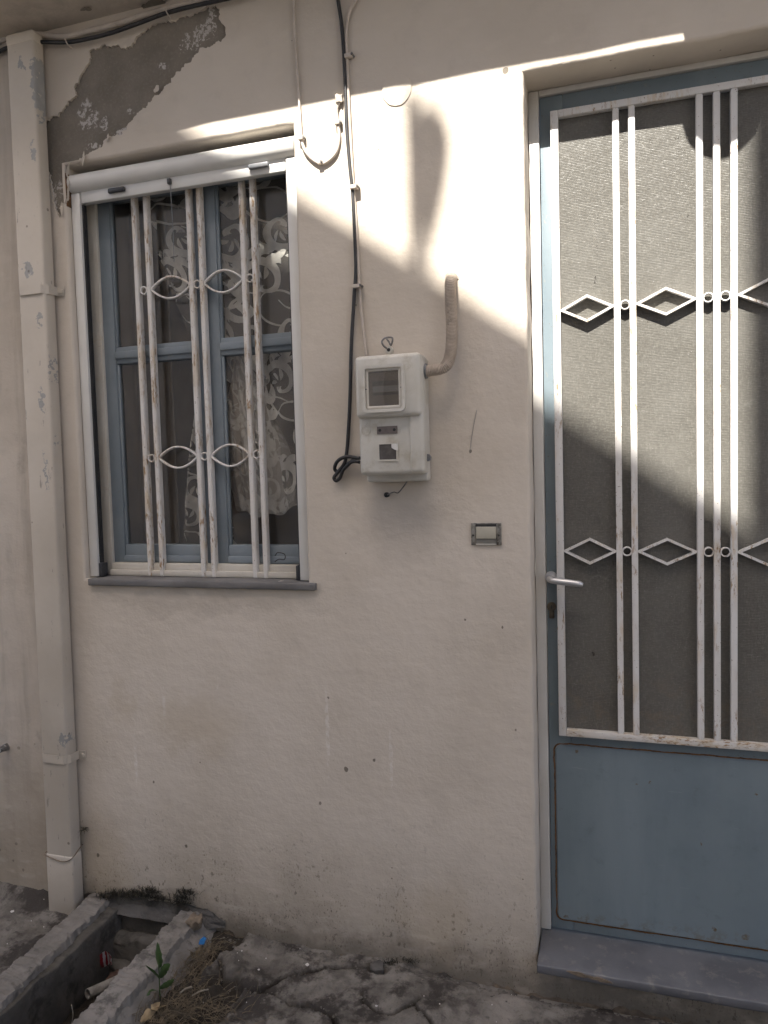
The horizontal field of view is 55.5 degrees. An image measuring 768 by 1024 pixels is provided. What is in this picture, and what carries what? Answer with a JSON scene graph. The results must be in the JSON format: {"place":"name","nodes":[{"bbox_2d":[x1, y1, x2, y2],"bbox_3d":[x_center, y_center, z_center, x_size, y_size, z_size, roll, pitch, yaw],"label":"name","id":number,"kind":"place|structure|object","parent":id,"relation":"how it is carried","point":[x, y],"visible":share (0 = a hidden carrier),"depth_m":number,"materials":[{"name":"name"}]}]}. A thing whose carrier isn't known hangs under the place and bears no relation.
{"place":"outdoors","nodes":[
{"label":"outdoors","id":0,"kind":"place"},
{"bbox_2d":[0,881,67,974],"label":"pavement","id":1,"kind":"structure","parent":0,"point":[21,933],"depth_m":2.43,"materials":[{"name":"grey concrete"}]},
{"bbox_2d":[128,935,274,1023],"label":"dead grass","id":2,"kind":"structure","parent":0,"point":[175,1012],"depth_m":2.03,"materials":[{"name":"brown plant"}]},
{"bbox_2d":[199,937,205,944],"bbox_3d":[-0.561,1.325,2.256,0.022,0.020,0.013,-1,3,17],"label":"bottle cap","id":3,"kind":"object","parent":2,"relation":"on","point":[202,940],"visible":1,"depth_m":2.25,"materials":[{"name":"blue plastic"}]},
{"bbox_2d":[144,928,677,1023],"bbox_3d":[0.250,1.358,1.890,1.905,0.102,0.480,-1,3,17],"label":"pavement","id":4,"kind":"structure","parent":0,"point":[470,1004],"depth_m":2.04,"materials":[{"name":"grey concrete"}]},
{"bbox_2d":[0,42,47,890],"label":"neighbour wall","id":5,"kind":"structure","parent":4,"relation":"on","point":[23,845],"depth_m":2.49,"materials":[{"name":"paint"}]},
{"bbox_2d":[0,743,9,752],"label":"tap stub","id":6,"kind":"object","parent":5,"relation":"attached to","point":[5,747],"visible":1,"depth_m":2.53,"materials":[{"name":"metal"}]},
{"bbox_2d":[0,893,224,1023],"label":"drain pit","id":7,"kind":"object","parent":4,"relation":"in","point":[53,974],"visible":0.83,"depth_m":2.21,"materials":[{"name":"concrete"}]},
{"bbox_2d":[85,975,116,998],"bbox_3d":[-0.840,1.449,2.242,0.029,0.061,0.162,1,4,34],"label":"drain pipe end","id":8,"kind":"object","parent":7,"relation":"in","point":[95,990],"visible":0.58,"depth_m":2.19,"materials":[{"name":"white plastic"}]},
{"bbox_2d":[99,951,111,967],"bbox_3d":[-0.880,1.428,2.307,0.036,0.067,0.075,-3,4,-22],"label":"snack wrapper","id":9,"kind":"object","parent":7,"relation":"in","point":[105,958],"visible":1,"depth_m":2.33,"materials":[{"name":"red plastic"}]},
{"bbox_2d":[106,969,118,979],"bbox_3d":[-0.832,1.474,2.296,0.101,0.039,0.081,-1,3,17],"label":"brown wrapper","id":10,"kind":"object","parent":7,"relation":"in","point":[113,974],"visible":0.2,"depth_m":2.30,"materials":[{"name":"paper"}]},
{"bbox_2d":[90,884,202,911],"bbox_3d":[-0.788,1.258,2.406,0.436,0.097,0.105,-1,3,17],"label":"dry moss","id":11,"kind":"object","parent":7,"relation":"on","point":[139,893],"visible":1,"depth_m":2.40,"materials":[{"name":"black plant"}]},
{"bbox_2d":[185,912,202,930],"bbox_3d":[-0.596,1.294,2.301,0.051,0.054,0.050,-1,3,17],"label":"stone lump","id":12,"kind":"object","parent":7,"relation":"on","point":[193,921],"visible":1,"depth_m":2.29,"materials":[{"name":"beige stone"}]},
{"bbox_2d":[140,1002,165,1022],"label":"dry husk","id":13,"kind":"object","parent":4,"relation":"on","point":[149,1013],"visible":1,"depth_m":1.97,"materials":[{"name":"beige plant"}]},
{"bbox_2d":[146,942,173,999],"bbox_3d":[-0.610,1.290,2.016,0.105,0.168,0.052,-1,3,17],"label":"weed","id":14,"kind":"object","parent":4,"relation":"on","point":[162,971],"visible":1,"depth_m":2.04,"materials":[{"name":"green plant"}]},
{"bbox_2d":[7,910,511,1021],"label":"paint chips","id":15,"kind":"object","parent":4,"relation":"on","point":[306,964],"visible":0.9,"depth_m":2.18,"materials":[{"name":"paint"}]},
{"bbox_2d":[370,960,383,974],"bbox_3d":[-0.019,1.346,2.149,0.044,0.038,0.036,-1,3,17],"label":"stone","id":16,"kind":"object","parent":4,"relation":"on","point":[376,967],"visible":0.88,"depth_m":2.14,"materials":[{"name":"grey stone"}]},
{"bbox_2d":[0,0,767,1023],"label":"house wall","id":17,"kind":"structure","parent":4,"relation":"on","point":[342,760],"depth_m":2.11,"materials":[{"name":"paint"}]},
{"bbox_2d":[6,29,85,914],"bbox_3d":[-1.103,-0.070,2.397,0.159,2.890,0.060,-1,3,17],"label":"downpipe","id":18,"kind":"object","parent":17,"relation":"attached to","point":[39,291],"visible":0.97,"depth_m":2.37,"materials":[{"name":"paint"}]},
{"bbox_2d":[0,0,206,43],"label":"cable","id":19,"kind":"object","parent":17,"relation":"attached to","point":[109,25],"visible":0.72,"depth_m":2.24,"materials":[{"name":"white plastic"}]},
{"bbox_2d":[0,0,229,53],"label":"cable","id":20,"kind":"object","parent":17,"relation":"attached to","point":[134,24],"visible":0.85,"depth_m":2.21,"materials":[{"name":"rubber"}]},
{"bbox_2d":[87,174,316,590],"bbox_3d":[-0.594,-0.440,2.314,0.823,1.351,0.150,-1,3,17],"label":"window","id":21,"kind":"structure","parent":17,"relation":"attached to","point":[125,559],"depth_m":2.38,"materials":[{"name":"blue wood"}]},
{"bbox_2d":[65,136,308,579],"bbox_3d":[-0.620,-0.443,2.294,0.802,1.310,0.061,-1,3,17],"label":"insect screen","id":22,"kind":"object","parent":21,"relation":"attached to","point":[273,157],"visible":0.97,"depth_m":2.26,"materials":[{"name":"white metal"}]},
{"bbox_2d":[131,179,285,577],"bbox_3d":[-0.556,-0.408,2.306,0.504,1.238,0.035,-1,3,17],"label":"window grille","id":23,"kind":"object","parent":21,"relation":"attached to","point":[192,288],"depth_m":2.31,"materials":[{"name":"white metal"}]},
{"bbox_2d":[292,0,343,165],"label":"looped cable","id":24,"kind":"object","parent":17,"relation":"hanging from","point":[339,99],"visible":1,"depth_m":2.08,"materials":[{"name":"plastic"}]},
{"bbox_2d":[332,0,360,481],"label":"black cable","id":25,"kind":"object","parent":17,"relation":"attached to","point":[345,465],"visible":1,"depth_m":2.06,"materials":[{"name":"rubber"}]},
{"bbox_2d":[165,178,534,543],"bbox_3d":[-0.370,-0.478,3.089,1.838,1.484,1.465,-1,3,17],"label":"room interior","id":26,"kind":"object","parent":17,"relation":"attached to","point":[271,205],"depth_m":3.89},
{"bbox_2d":[115,199,179,543],"bbox_3d":[-0.884,-0.411,2.657,0.270,1.500,0.036,-1,3,17],"label":"drape","id":27,"kind":"object","parent":26,"relation":"hanging from","point":[128,323],"visible":0.3,"depth_m":2.65,"materials":[{"name":"grey fabric"}]},
{"bbox_2d":[151,180,296,543],"bbox_3d":[-0.472,-0.508,2.376,0.688,1.299,0.078,0,4,22],"label":"curtain","id":28,"kind":"object","parent":26,"relation":"hanging from","point":[281,480],"visible":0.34,"depth_m":2.35,"materials":[{"name":"fabric"}]},
{"bbox_2d":[344,0,367,355],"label":"white cable","id":29,"kind":"object","parent":17,"relation":"attached to","point":[354,186],"visible":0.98,"depth_m":2.05,"materials":[{"name":"plastic"}]},
{"bbox_2d":[355,336,431,481],"bbox_3d":[0.029,-0.285,2.009,0.195,0.405,0.112,-1,3,17],"label":"electricity meter box","id":30,"kind":"object","parent":17,"relation":"attached to","point":[392,397],"visible":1,"depth_m":1.97,"materials":[{"name":"beige paint"}]},
{"bbox_2d":[384,482,406,496],"bbox_3d":[0.032,-0.065,2.068,0.077,0.046,0.017,1,4,37],"label":"wall wire","id":31,"kind":"object","parent":17,"relation":"attached to","point":[386,494],"depth_m":2.07,"materials":[{"name":"black rubber"}]},
{"bbox_2d":[426,271,458,376],"bbox_3d":[0.159,-0.513,1.975,0.118,0.292,0.064,-3,4,-25],"label":"flexible conduit","id":32,"kind":"object","parent":17,"relation":"attached to","point":[449,358],"visible":1,"depth_m":1.96,"materials":[{"name":"paint"}]},
{"bbox_2d":[471,523,501,544],"bbox_3d":[0.281,0.061,2.010,0.084,0.062,0.010,-1,3,17],"label":"bell plate","id":33,"kind":"object","parent":17,"relation":"attached to","point":[486,533],"visible":1,"depth_m":2.01,"materials":[{"name":"metal"}]},
{"bbox_2d":[528,50,767,959],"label":"metal door","id":34,"kind":"structure","parent":17,"relation":"attached to","point":[648,196],"depth_m":1.98,"materials":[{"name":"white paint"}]},
{"bbox_2d":[537,926,767,1012],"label":"door step","id":35,"kind":"object","parent":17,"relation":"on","point":[730,980],"depth_m":1.97,"materials":[{"name":"grey stone"}]},
{"bbox_2d":[382,955,418,967],"bbox_3d":[0.041,1.332,2.162,0.141,0.049,0.072,-1,3,17],"label":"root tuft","id":36,"kind":"object","parent":4,"relation":"on","point":[391,961],"visible":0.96,"depth_m":2.16,"materials":[{"name":"black plant"}]},
{"bbox_2d":[170,935,674,1023],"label":"grit","id":37,"kind":"object","parent":4,"relation":"on","point":[389,968],"visible":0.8,"depth_m":2.08,"materials":[{"name":"gravel"}]}
]}

